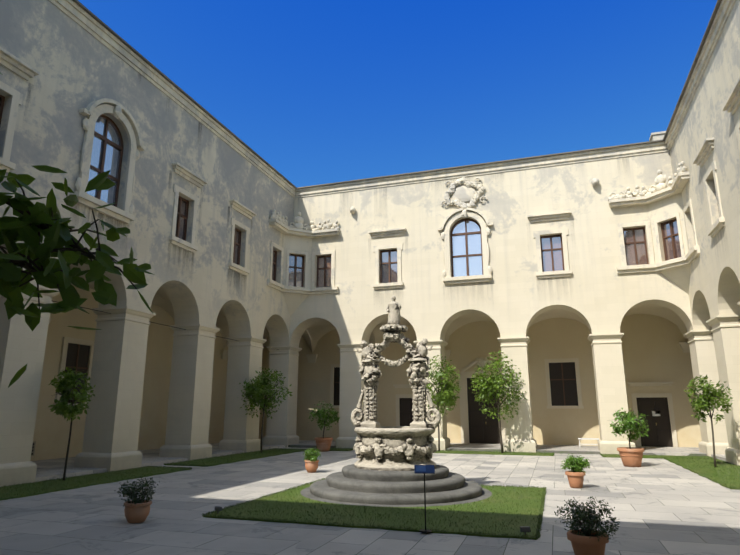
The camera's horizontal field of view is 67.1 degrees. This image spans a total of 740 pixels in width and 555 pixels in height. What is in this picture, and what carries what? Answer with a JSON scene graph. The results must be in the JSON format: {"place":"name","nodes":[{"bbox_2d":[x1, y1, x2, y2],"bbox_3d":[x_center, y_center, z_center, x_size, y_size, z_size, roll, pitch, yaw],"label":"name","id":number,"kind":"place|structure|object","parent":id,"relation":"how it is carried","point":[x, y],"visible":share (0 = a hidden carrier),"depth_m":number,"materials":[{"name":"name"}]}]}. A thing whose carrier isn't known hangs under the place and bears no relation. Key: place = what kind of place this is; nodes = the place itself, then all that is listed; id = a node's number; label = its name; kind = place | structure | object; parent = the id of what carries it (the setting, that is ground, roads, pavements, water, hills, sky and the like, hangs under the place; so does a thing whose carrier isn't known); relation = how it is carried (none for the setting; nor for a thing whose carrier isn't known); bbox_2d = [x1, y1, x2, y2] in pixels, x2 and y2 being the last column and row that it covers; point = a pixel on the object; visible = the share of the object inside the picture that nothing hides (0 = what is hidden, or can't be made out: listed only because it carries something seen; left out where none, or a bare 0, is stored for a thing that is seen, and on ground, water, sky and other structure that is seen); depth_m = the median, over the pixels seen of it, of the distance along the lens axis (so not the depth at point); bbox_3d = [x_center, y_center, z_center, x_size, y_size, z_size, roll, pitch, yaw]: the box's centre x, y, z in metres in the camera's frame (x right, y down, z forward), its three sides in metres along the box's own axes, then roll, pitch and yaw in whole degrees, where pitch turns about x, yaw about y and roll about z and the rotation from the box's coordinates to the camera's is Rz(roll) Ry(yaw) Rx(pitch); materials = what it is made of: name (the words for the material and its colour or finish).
{"place":"outdoors","nodes":[
{"label":"outdoors","id":0,"kind":"place"},
{"bbox_2d":[61,343,89,402],"bbox_3d":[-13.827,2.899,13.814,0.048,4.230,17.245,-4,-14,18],"label":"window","id":1,"kind":"structure","parent":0,"point":[83,358],"depth_m":21.65,"materials":[{"name":"black glass"}]},
{"bbox_2d":[30,287,228,460],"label":"arcade back wall","id":2,"kind":"structure","parent":0,"point":[51,434],"depth_m":24.75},
{"bbox_2d":[0,95,276,401],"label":"wooden window","id":3,"kind":"structure","parent":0,"point":[104,146],"depth_m":18.83,"materials":[{"name":"brown wood"}]},
{"bbox_2d":[31,443,284,481],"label":"arcade floor","id":4,"kind":"structure","parent":0,"point":[49,469],"depth_m":18.97,"materials":[{"name":"grey stone"}]},
{"bbox_2d":[282,234,311,316],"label":"bay wall","id":5,"kind":"structure","parent":0,"point":[293,301],"depth_m":29.84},
{"bbox_2d":[289,254,303,286],"bbox_3d":[-3.995,-0.325,29.905,0.692,1.850,0.692,-4,-14,18],"label":"window frame","id":6,"kind":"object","parent":5,"relation":"in","point":[296,267],"visible":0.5,"depth_m":29.99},
{"bbox_2d":[288,255,302,286],"bbox_3d":[-4.009,-0.319,29.932,0.650,1.850,0.650,-4,-14,18],"label":"window glass","id":7,"kind":"object","parent":6,"relation":"in","point":[298,272],"visible":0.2,"depth_m":29.94,"materials":[{"name":"glass"}]},
{"bbox_2d":[0,447,739,554],"bbox_3d":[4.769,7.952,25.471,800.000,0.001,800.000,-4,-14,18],"label":"stone pavement","id":8,"kind":"structure","parent":0,"point":[664,507],"depth_m":10.05,"materials":[{"name":"grey stone"}]},
{"bbox_2d":[124,500,151,522],"bbox_3d":[-4.003,4.028,9.590,0.454,0.330,0.454,-4,-14,18],"label":"flower pot","id":9,"kind":"object","parent":8,"relation":"on","point":[137,513],"visible":0.9,"depth_m":9.44,"materials":[{"name":"ceramic"}]},
{"bbox_2d":[114,476,159,506],"bbox_3d":[-4.055,3.724,9.670,0.659,0.531,0.726,-4,-14,18],"label":"shrub","id":10,"kind":"object","parent":9,"relation":"in","point":[124,491],"depth_m":9.61,"materials":[{"name":"green plant"}]},
{"bbox_2d":[0,0,293,486],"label":"stone wing","id":11,"kind":"object","parent":8,"relation":"on","point":[74,64],"visible":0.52,"depth_m":19.12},
{"bbox_2d":[0,98,274,279],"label":"windows","id":12,"kind":"structure","parent":11,"relation":"attached to","point":[182,221],"depth_m":22.16,"materials":[{"name":"brown wood"}]},
{"bbox_2d":[0,0,295,406],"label":"wing trim","id":13,"kind":"structure","parent":8,"relation":"on","point":[94,110],"depth_m":18.97,"materials":[{"name":"beige stone"}]},
{"bbox_2d":[31,441,35,455],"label":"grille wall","id":14,"kind":"structure","parent":13,"relation":"attached to","point":[34,442],"depth_m":19.54,"materials":[{"name":"beige metal"}]},
{"bbox_2d":[87,117,119,205],"bbox_3d":[-8.717,-3.800,18.139,0.001,3.100,1.600,-4,-14,18],"label":"arched window","id":15,"kind":"structure","parent":13,"relation":"attached to","point":[112,155],"depth_m":18.32,"materials":[{"name":"blue glass"}]},
{"bbox_2d":[29,74,251,303],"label":"wall stains","id":16,"kind":"object","parent":13,"relation":"attached to","point":[168,244],"visible":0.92,"depth_m":18.39,"materials":[{"name":"grey paint"}]},
{"bbox_2d":[57,262,268,348],"bbox_3d":[-11.066,0.151,17.990,3.200,1.540,28.210,-4,-14,18],"label":"wing vault","id":17,"kind":"object","parent":13,"relation":"attached to","point":[161,298],"visible":0.06,"depth_m":26.22,"materials":[{"name":"paint"}]},
{"bbox_2d":[53,301,278,349],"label":"wing tie rods","id":18,"kind":"object","parent":13,"relation":"on","point":[160,324],"visible":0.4,"depth_m":20.83,"materials":[{"name":"black metal"}]},
{"bbox_2d":[72,0,296,188],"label":"wing roof edge","id":19,"kind":"object","parent":13,"relation":"on","point":[104,25],"visible":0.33,"depth_m":21.00,"materials":[{"name":"stone"}]},
{"bbox_2d":[267,219,288,290],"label":"window ledges","id":20,"kind":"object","parent":13,"relation":"attached to","point":[278,225],"depth_m":28.47,"materials":[{"name":"stone"}]},
{"bbox_2d":[270,209,287,225],"bbox_3d":[-4.711,-3.081,29.187,0.289,0.703,1.794,-4,-14,18],"label":"sculptural ornament","id":21,"kind":"object","parent":20,"relation":"on","point":[278,217],"visible":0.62,"depth_m":29.02,"materials":[{"name":"stone"}]},
{"bbox_2d":[305,460,318,472],"bbox_3d":[-1.791,5.793,17.121,0.444,0.360,0.444,-4,-14,18],"label":"terracotta pot","id":22,"kind":"object","parent":8,"relation":"on","point":[311,467],"visible":0.85,"depth_m":16.97,"materials":[{"name":"ceramic"}]},
{"bbox_2d":[303,448,320,461],"bbox_3d":[-1.787,5.492,17.224,0.593,0.462,0.652,-4,-14,18],"label":"shrub","id":23,"kind":"object","parent":22,"relation":"in","point":[307,455],"depth_m":17.15,"materials":[{"name":"green plant"}]},
{"bbox_2d":[314,437,332,451],"bbox_3d":[-2.142,7.718,25.785,0.860,0.600,0.860,-4,-14,18],"label":"orange pot","id":24,"kind":"object","parent":8,"relation":"on","point":[323,444],"visible":1,"depth_m":25.50,"materials":[{"name":"ceramic"}]},
{"bbox_2d":[308,401,339,437],"bbox_3d":[-2.204,6.631,25.996,1.410,1.737,1.571,-4,-14,18],"label":"tree","id":25,"kind":"object","parent":24,"relation":"in","point":[322,415],"depth_m":25.99,"materials":[{"name":"green plant"}]},
{"bbox_2d":[0,448,739,539],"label":"lawns","id":26,"kind":"structure","parent":8,"relation":"on","point":[437,513],"depth_m":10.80,"materials":[{"name":"green plant"}]},
{"bbox_2d":[49,367,95,479],"bbox_3d":[-8.140,3.932,15.052,1.296,3.031,1.127,-4,-14,18],"label":"orange tree","id":27,"kind":"object","parent":26,"relation":"on","point":[67,382],"depth_m":15.06,"materials":[{"name":"plant"}]},
{"bbox_2d":[214,506,221,513],"bbox_3d":[-2.773,4.243,10.173,0.077,0.120,0.140,12,-18,-41],"label":"ground spotlight","id":28,"kind":"object","parent":26,"relation":"on","point":[218,508],"visible":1,"depth_m":10.15,"materials":[{"name":"grey"}]},
{"bbox_2d":[239,368,291,452],"bbox_3d":[-4.661,5.855,24.711,2.205,3.734,2.360,-4,-14,18],"label":"orange tree","id":29,"kind":"object","parent":26,"relation":"on","point":[260,385],"depth_m":24.57,"materials":[{"name":"plant"}]},
{"bbox_2d":[351,295,440,470],"bbox_3d":[0.596,2.449,13.581,2.234,4.099,1.954,-4,-14,18],"label":"stone wellhead","id":30,"kind":"object","parent":26,"relation":"on","point":[377,446],"visible":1,"depth_m":13.15,"materials":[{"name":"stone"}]},
{"bbox_2d":[300,464,491,506],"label":"circular stone steps","id":31,"kind":"structure","parent":26,"relation":"on","point":[351,484],"depth_m":11.76,"materials":[{"name":"grey stone"}]},
{"bbox_2d":[419,474,431,532],"bbox_3d":[0.867,3.514,8.785,0.180,0.900,0.140,-4,-14,18],"label":"sign post","id":32,"kind":"object","parent":26,"relation":"on","point":[425,530],"visible":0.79,"depth_m":8.75,"materials":[{"name":"black metal"}]},
{"bbox_2d":[414,465,434,473],"bbox_3d":[0.867,3.057,8.893,0.350,0.116,0.234,-4,-14,18],"label":"information sign","id":33,"kind":"object","parent":32,"relation":"attached to","point":[430,469],"visible":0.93,"depth_m":8.87,"materials":[{"name":"blue metal"}]},
{"bbox_2d":[416,466,425,471],"bbox_3d":[0.812,3.048,8.893,0.173,0.076,0.142,-4,-14,18],"label":"info sign text","id":34,"kind":"object","parent":33,"relation":"attached to","point":[420,468],"visible":1,"depth_m":8.88},
{"bbox_2d":[426,354,460,450],"bbox_3d":[3.221,5.731,25.657,2.101,4.413,2.076,-4,-14,18],"label":"orange tree","id":35,"kind":"object","parent":26,"relation":"on","point":[446,396],"depth_m":25.64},
{"bbox_2d":[468,350,526,452],"bbox_3d":[5.690,5.508,24.880,2.541,4.490,2.399,-4,-14,18],"label":"orange tree","id":36,"kind":"object","parent":26,"relation":"on","point":[494,386],"depth_m":24.74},
{"bbox_2d":[520,526,530,534],"bbox_3d":[2.346,3.830,8.428,0.140,0.120,0.077,0,-13,-2],"label":"ground spotlight","id":37,"kind":"object","parent":26,"relation":"on","point":[524,529],"visible":0.95,"depth_m":8.40,"materials":[{"name":"grey metal"}]},
{"bbox_2d":[684,375,732,466],"bbox_3d":[11.384,4.778,18.618,1.474,3.028,1.408,-4,-14,18],"label":"orange tree","id":38,"kind":"object","parent":26,"relation":"on","point":[699,404],"depth_m":18.61,"materials":[{"name":"plant"}]},
{"bbox_3d":[-2.500,0.557,1.648,1.897,3.437,1.560,-4,-14,18],"label":"orange tree","id":39,"kind":"object","parent":26,"relation":"on","visible":0},
{"bbox_2d":[0,245,76,308],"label":"low twig","id":40,"kind":"object","parent":39,"relation":"attached to","point":[30,268],"visible":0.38,"depth_m":1.58,"materials":[{"name":"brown plant"}]},
{"bbox_2d":[6,179,136,288],"bbox_3d":[-1.194,-0.227,1.644,1.016,0.506,0.280,3,-14,-11],"label":"tree branch","id":41,"kind":"object","parent":39,"relation":"attached to","point":[76,247],"visible":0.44,"depth_m":1.64,"materials":[{"name":"brown plant"}]},
{"bbox_2d":[0,220,150,387],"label":"tree leaves","id":42,"kind":"object","parent":41,"relation":"attached to","point":[12,275],"visible":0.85,"depth_m":1.55,"materials":[{"name":"green plant"}]},
{"bbox_2d":[0,165,154,330],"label":"tree leaves","id":43,"kind":"object","parent":41,"relation":"attached to","point":[56,234],"visible":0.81,"depth_m":1.61,"materials":[{"name":"green plant"}]},
{"bbox_2d":[289,151,692,453],"bbox_3d":[4.947,1.314,27.602,19.000,13.900,1.430,-4,-14,18],"label":"stone wing","id":44,"kind":"object","parent":8,"relation":"on","point":[598,293],"visible":0.79,"depth_m":26.99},
{"bbox_2d":[343,159,619,311],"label":"wall stains","id":45,"kind":"object","parent":44,"relation":"attached to","point":[458,283],"visible":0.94,"depth_m":27.17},
{"bbox_2d":[295,141,689,446],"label":"wing trim","id":46,"kind":"structure","parent":8,"relation":"on","point":[464,193],"depth_m":28.12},
{"bbox_2d":[281,227,314,294],"bbox_3d":[-3.816,-0.873,29.673,1.723,3.430,1.723,-4,-14,18],"label":"window surround","id":47,"kind":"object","parent":46,"relation":"attached to","point":[301,233],"depth_m":29.69,"materials":[{"name":"beige stone"}]},
{"bbox_2d":[287,212,312,229],"bbox_3d":[-3.810,-3.031,30.259,2.027,1.120,0.414,5,-14,-21],"label":"corner bay sculpture","id":48,"kind":"object","parent":47,"relation":"on","point":[298,220],"visible":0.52,"depth_m":30.14,"materials":[{"name":"stone"}]},
{"bbox_2d":[311,228,339,294],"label":"window ledges","id":49,"kind":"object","parent":46,"relation":"attached to","point":[326,233],"depth_m":29.73,"materials":[{"name":"stone"}]},
{"bbox_2d":[310,219,339,230],"bbox_3d":[-2.449,-2.809,30.262,1.712,0.688,0.292,-4,-14,18],"label":"ornament","id":50,"kind":"object","parent":49,"relation":"on","point":[325,226],"visible":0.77,"depth_m":30.19,"materials":[{"name":"stone"}]},
{"bbox_2d":[350,178,598,213],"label":"carved heads","id":51,"kind":"object","parent":46,"relation":"attached to","point":[594,182],"visible":1,"depth_m":26.29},
{"bbox_2d":[297,139,664,188],"bbox_3d":[5.501,-5.836,31.042,19.000,1.600,5.270,-4,-14,18],"label":"roof edge","id":52,"kind":"object","parent":46,"relation":"on","point":[609,147],"visible":0.05,"depth_m":28.02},
{"bbox_2d":[609,196,655,273],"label":"window ledges","id":53,"kind":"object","parent":46,"relation":"attached to","point":[624,202],"depth_m":25.23,"materials":[{"name":"stone"}]},
{"bbox_2d":[608,185,646,200],"bbox_3d":[11.863,-3.884,25.731,1.693,0.654,0.276,-4,-14,18],"label":"corner bay sculpture","id":54,"kind":"object","parent":53,"relation":"on","point":[637,192],"visible":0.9,"depth_m":25.63,"materials":[{"name":"stone"}]},
{"bbox_2d":[649,131,665,140],"bbox_3d":[13.852,-6.449,26.757,0.670,0.820,0.720,-4,-14,18],"label":"roof chimney","id":55,"kind":"object","parent":46,"relation":"on","point":[654,136],"visible":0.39,"depth_m":26.55,"materials":[{"name":"stone"}]},
{"bbox_2d":[643,186,690,270],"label":"corner bay trim","id":56,"kind":"structure","parent":46,"relation":"attached to","point":[655,197],"depth_m":24.35,"materials":[{"name":"beige stone"}]},
{"bbox_2d":[646,170,674,194],"bbox_3d":[12.993,-4.298,24.915,0.380,1.113,2.000,8,-16,-31],"label":"corner bay sculpture","id":57,"kind":"object","parent":56,"relation":"on","point":[660,180],"visible":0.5,"depth_m":24.80,"materials":[{"name":"stone"}]},
{"bbox_2d":[263,329,728,455],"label":"pillars","id":58,"kind":"structure","parent":8,"relation":"on","point":[281,426],"depth_m":28.44,"materials":[{"name":"stone"}]},
{"bbox_2d":[224,329,687,353],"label":"corner vaults","id":59,"kind":"object","parent":58,"relation":"on","point":[305,336],"visible":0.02,"depth_m":33.63,"materials":[{"name":"paint"}]},
{"bbox_2d":[565,471,585,487],"bbox_3d":[5.087,4.995,13.789,0.478,0.380,0.478,-4,-14,18],"label":"plant pot","id":60,"kind":"object","parent":8,"relation":"on","point":[575,479],"visible":0.92,"depth_m":13.63,"materials":[{"name":"ceramic"}]},
{"bbox_2d":[560,454,590,472],"bbox_3d":[5.107,4.645,13.867,0.730,0.519,0.668,-4,-14,18],"label":"shrub","id":61,"kind":"object","parent":60,"relation":"in","point":[581,465],"depth_m":13.76,"materials":[{"name":"green plant"}]},
{"bbox_2d":[567,529,608,554],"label":"plant pot","id":62,"kind":"object","parent":8,"relation":"on","point":[583,545],"visible":0.81,"depth_m":6.85,"materials":[{"name":"ceramic"}]},
{"bbox_2d":[554,496,619,540],"bbox_3d":[2.754,3.083,7.102,0.796,0.579,0.774,-4,-14,18],"label":"shrub","id":63,"kind":"object","parent":62,"relation":"in","point":[581,512],"depth_m":7.01,"materials":[{"name":"green plant"}]},
{"bbox_2d":[617,447,644,466],"bbox_3d":[8.866,6.095,18.922,0.860,0.600,0.860,-4,-14,18],"label":"terracotta pot","id":64,"kind":"object","parent":8,"relation":"on","point":[632,456],"visible":1,"depth_m":18.65,"materials":[{"name":"ceramic"}]},
{"bbox_2d":[665,0,739,251],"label":"wing trim","id":65,"kind":"structure","parent":8,"relation":"on","point":[732,104],"depth_m":19.47,"materials":[{"name":"beige stone"}]},
{"bbox_2d":[671,171,699,262],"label":"window ledges","id":66,"kind":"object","parent":65,"relation":"attached to","point":[680,181],"depth_m":22.85,"materials":[{"name":"stone"}]},
{"bbox_2d":[674,161,686,179],"bbox_3d":[13.048,-4.404,23.482,0.293,0.668,1.759,-4,-14,18],"label":"corner bay sculpture","id":67,"kind":"object","parent":66,"relation":"on","point":[682,168],"visible":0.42,"depth_m":22.91,"materials":[{"name":"stone"}]},
{"bbox_2d":[663,0,721,140],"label":"wing roof edge","id":68,"kind":"object","parent":65,"relation":"on","point":[714,13],"visible":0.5,"depth_m":19.91,"materials":[{"name":"stone"}]},
{"bbox_2d":[670,0,739,465],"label":"wall","id":69,"kind":"structure","parent":8,"relation":"on","point":[714,291],"depth_m":19.75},
{"bbox_2d":[78,0,716,186],"label":"sky","id":70,"kind":"structure","parent":0,"point":[323,91],"materials":[{"name":"blue"}]},
{"bbox_2d":[260,439,698,450],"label":"corner floors","id":71,"kind":"structure","parent":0,"point":[303,441],"depth_m":31.43,"materials":[{"name":"grey stone"}]},
{"bbox_2d":[259,314,701,446],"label":"arcade back wall","id":72,"kind":"structure","parent":0,"point":[652,351],"depth_m":29.39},
{"bbox_2d":[334,362,672,446],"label":"doors","id":73,"kind":"structure","parent":72,"relation":"in","point":[484,428],"depth_m":29.10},
{"bbox_2d":[652,411,659,415],"bbox_3d":[14.035,6.675,27.352,0.350,0.250,0.016,-4,-14,18],"label":"door notice","id":74,"kind":"object","parent":73,"relation":"attached to","point":[654,413],"depth_m":27.35,"materials":[{"name":"white paper"}]},
{"bbox_2d":[316,218,648,405],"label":"window frames","id":75,"kind":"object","parent":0,"point":[466,233],"visible":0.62,"depth_m":27.91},
{"bbox_2d":[452,220,481,276],"bbox_3d":[4.856,-1.475,27.974,1.600,3.100,0.001,-4,-14,18],"label":"arched window","id":76,"kind":"structure","parent":75,"relation":"in","point":[459,248],"depth_m":27.94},
{"bbox_2d":[318,229,646,287],"bbox_3d":[4.856,-0.818,27.818,16.250,1.850,0.001,-4,-14,18],"label":"window glass","id":77,"kind":"object","parent":75,"relation":"in","point":[630,252],"visible":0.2,"depth_m":26.65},
{"bbox_2d":[307,304,686,352],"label":"arch soffits","id":78,"kind":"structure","parent":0,"point":[317,331],"depth_m":29.59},
{"bbox_2d":[288,441,706,455],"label":"arcade floor","id":79,"kind":"structure","parent":0,"point":[593,449],"depth_m":25.76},
{"bbox_2d":[578,438,598,446],"bbox_3d":[10.452,7.895,26.643,0.950,0.410,0.360,-4,-14,18],"label":"bench","id":80,"kind":"object","parent":79,"relation":"on","point":[597,439],"visible":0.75,"depth_m":26.56,"materials":[{"name":"beige stone"}]},
{"bbox_2d":[610,408,648,448],"bbox_3d":[8.887,5.152,19.055,1.330,1.422,1.327,-4,-14,18],"label":"potted lemon tree","id":81,"kind":"object","parent":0,"point":[632,426],"depth_m":19.03,"materials":[{"name":"green plant"}]},
{"bbox_2d":[648,192,690,294],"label":"corner bay wall","id":82,"kind":"structure","parent":0,"point":[678,276],"depth_m":24.40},
{"bbox_2d":[661,219,678,260],"bbox_3d":[13.274,-1.618,24.436,0.692,1.850,0.692,-4,-14,18],"label":"window frame","id":83,"kind":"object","parent":82,"relation":"in","point":[672,235],"visible":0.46,"depth_m":24.58,"materials":[{"name":"brown wood"}]},
{"bbox_2d":[663,220,681,259],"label":"window panes","id":84,"kind":"structure","parent":83,"relation":"in","point":[668,243],"depth_m":24.51,"materials":[{"name":"glass"}]},
{"bbox_2d":[711,454,725,460],"bbox_3d":[11.685,4.200,9.426,4.350,0.320,27.060,-4,-14,18],"label":"bench","id":85,"kind":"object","parent":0,"point":[721,456],"depth_m":21.55,"materials":[{"name":"white stone"}]}
]}

